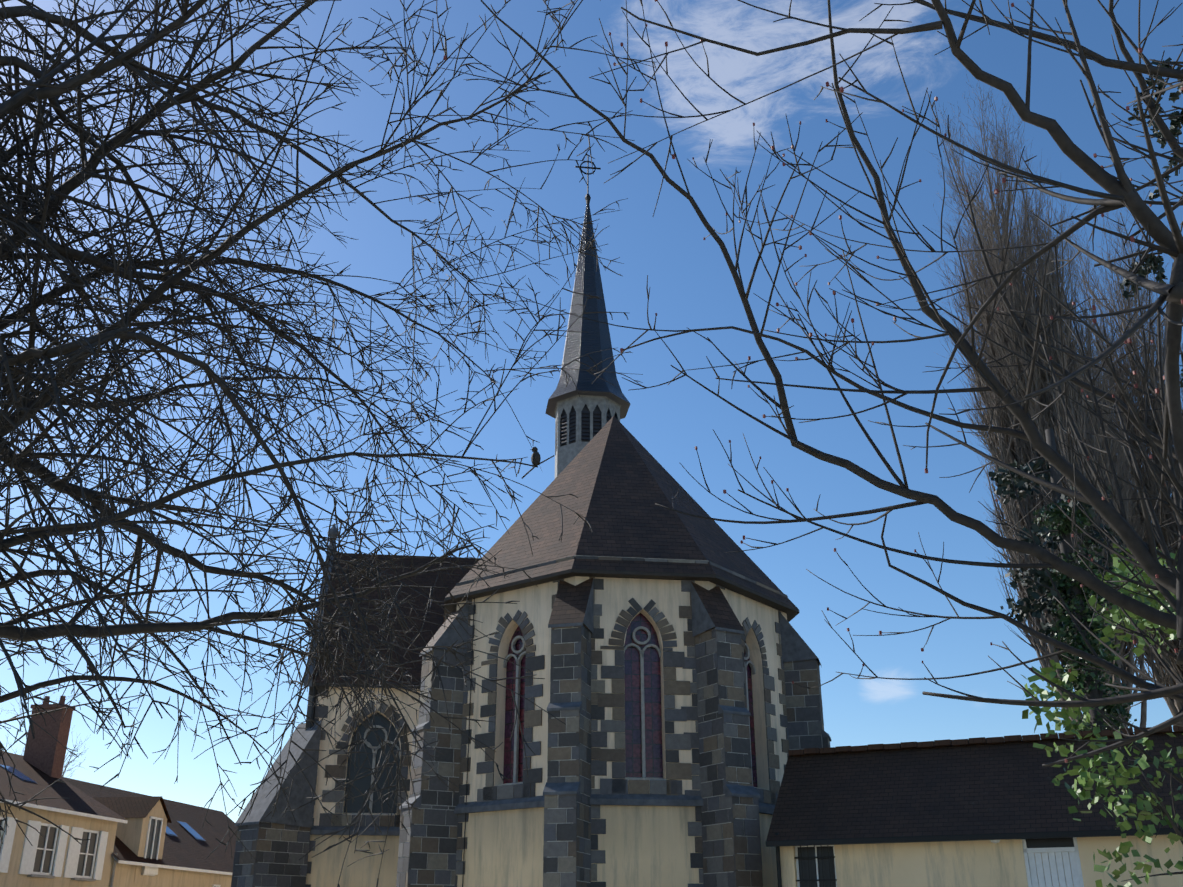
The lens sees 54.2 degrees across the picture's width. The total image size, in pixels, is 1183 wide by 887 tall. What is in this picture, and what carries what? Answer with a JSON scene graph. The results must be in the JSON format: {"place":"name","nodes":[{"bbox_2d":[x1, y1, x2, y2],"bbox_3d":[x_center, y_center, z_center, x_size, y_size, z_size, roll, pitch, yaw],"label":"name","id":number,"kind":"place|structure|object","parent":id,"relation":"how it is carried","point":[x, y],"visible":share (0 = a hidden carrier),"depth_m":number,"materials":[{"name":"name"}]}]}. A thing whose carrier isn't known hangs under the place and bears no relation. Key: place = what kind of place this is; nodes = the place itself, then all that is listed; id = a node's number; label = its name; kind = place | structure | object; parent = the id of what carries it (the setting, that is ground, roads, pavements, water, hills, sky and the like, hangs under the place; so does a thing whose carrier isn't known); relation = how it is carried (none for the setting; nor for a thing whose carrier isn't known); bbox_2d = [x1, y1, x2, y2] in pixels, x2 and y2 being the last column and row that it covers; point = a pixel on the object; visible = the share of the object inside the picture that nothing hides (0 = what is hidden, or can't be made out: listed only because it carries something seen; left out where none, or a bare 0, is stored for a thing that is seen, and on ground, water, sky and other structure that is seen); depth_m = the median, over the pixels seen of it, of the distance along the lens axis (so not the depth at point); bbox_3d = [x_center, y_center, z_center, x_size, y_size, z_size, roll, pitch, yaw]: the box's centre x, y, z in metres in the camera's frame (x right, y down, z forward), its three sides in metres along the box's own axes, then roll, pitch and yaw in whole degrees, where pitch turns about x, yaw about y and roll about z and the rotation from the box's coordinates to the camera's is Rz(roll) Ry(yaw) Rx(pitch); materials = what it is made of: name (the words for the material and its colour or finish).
{"place":"outdoors","nodes":[
{"label":"outdoors","id":0,"kind":"place"},
{"bbox_2d":[1,689,90,777],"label":"distant trees","id":1,"kind":"object","parent":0,"point":[66,766],"visible":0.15,"depth_m":88.06,"materials":[{"name":"brown plant"}]},
{"bbox_2d":[0,696,237,886],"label":"house","id":2,"kind":"structure","parent":0,"point":[140,840],"depth_m":39.34,"materials":[{"name":"paint"}]},
{"bbox_2d":[0,0,656,886],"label":"tree","id":3,"kind":"object","parent":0,"point":[28,402],"visible":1,"depth_m":5.24,"materials":[{"name":"brown plant"}]},
{"bbox_2d":[522,455,553,478],"bbox_3d":[-0.240,0.104,5.161,0.152,0.105,0.011,-5,-23,11],"label":"branch","id":4,"kind":"object","parent":3,"relation":"attached to","point":[530,470],"visible":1,"depth_m":5.16,"materials":[{"name":"brown wood"}]},
{"bbox_2d":[530,447,541,469],"bbox_3d":[-0.248,0.076,5.173,0.067,0.132,0.044,1,-23,-1],"label":"bird","id":5,"kind":"object","parent":4,"relation":"on","point":[535,458],"visible":1,"depth_m":5.16},
{"bbox_2d":[305,555,787,886],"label":"church walls","id":6,"kind":"structure","parent":0,"point":[647,846],"depth_m":25.85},
{"bbox_2d":[327,523,338,553],"bbox_3d":[-8.351,3.067,37.305,0.351,1.050,0.351,-6,-24,14],"label":"stone finial","id":7,"kind":"object","parent":6,"relation":"on","point":[333,533],"visible":0.56,"depth_m":37.22,"materials":[{"name":"stone"}]},
{"bbox_2d":[310,598,474,886],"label":"church pipes","id":8,"kind":"object","parent":6,"relation":"attached to","point":[313,704],"visible":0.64,"depth_m":26.88,"materials":[{"name":"grey metal"}]},
{"bbox_2d":[231,578,830,886],"bbox_3d":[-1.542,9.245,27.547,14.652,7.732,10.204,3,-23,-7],"label":"buttresses","id":9,"kind":"structure","parent":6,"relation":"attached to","point":[572,829],"depth_m":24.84,"materials":[{"name":"grey stone"}]},
{"bbox_2d":[310,794,774,835],"bbox_3d":[-2.598,9.727,29.539,16.114,0.240,10.338,-7,-24,16],"label":"stone ledge","id":10,"kind":"object","parent":6,"relation":"attached to","point":[596,799],"visible":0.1,"depth_m":24.78,"materials":[{"name":"grey stone"}]},
{"bbox_2d":[305,556,789,886],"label":"stone quoins","id":11,"kind":"object","parent":6,"relation":"attached to","point":[601,700],"visible":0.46,"depth_m":25.56,"materials":[{"name":"grey stone"}]},
{"bbox_2d":[303,416,799,688],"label":"church roofs","id":12,"kind":"structure","parent":6,"relation":"on","point":[616,478],"depth_m":28.55,"materials":[{"name":"tile"}]},
{"bbox_2d":[545,156,629,477],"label":"church spire","id":13,"kind":"structure","parent":12,"relation":"on","point":[590,412],"depth_m":38.37,"materials":[{"name":"grey metal"}]},
{"bbox_2d":[348,626,755,813],"bbox_3d":[-2.309,7.054,28.565,12.252,3.340,3.999,-15,-27,31],"label":"window tracery","id":14,"kind":"object","parent":6,"relation":"in","point":[522,652],"visible":0.79,"depth_m":26.02,"materials":[{"name":"grey stone"}]},
{"bbox_2d":[0,0,1182,822],"label":"sky","id":15,"kind":"structure","parent":0,"point":[691,283],"materials":[{"name":"blue"}]},
{"bbox_2d":[437,0,1182,766],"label":"tree","id":16,"kind":"object","parent":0,"point":[1121,190],"visible":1,"depth_m":4.08,"materials":[{"name":"brown plant"}]},
{"bbox_2d":[443,0,1182,762],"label":"tree buds","id":17,"kind":"object","parent":16,"relation":"attached to","point":[895,320],"visible":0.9,"depth_m":4.28,"materials":[{"name":"red plant"}]},
{"bbox_2d":[1119,57,1182,386],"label":"ivy","id":18,"kind":"object","parent":16,"relation":"attached to","point":[1142,272],"depth_m":9.59,"materials":[{"name":"green plant"}]},
{"bbox_2d":[765,725,1182,886],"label":"building","id":19,"kind":"structure","parent":0,"point":[984,812],"depth_m":21.69,"materials":[{"name":"paint"}]},
{"bbox_2d":[928,74,1182,728],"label":"poplars","id":20,"kind":"object","parent":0,"point":[1011,449],"visible":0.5,"depth_m":51.13,"materials":[{"name":"brown plant"}]},
{"bbox_2d":[988,428,1182,886],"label":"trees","id":21,"kind":"object","parent":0,"point":[1104,634],"depth_m":13.62,"materials":[{"name":"green plant"}]}
]}

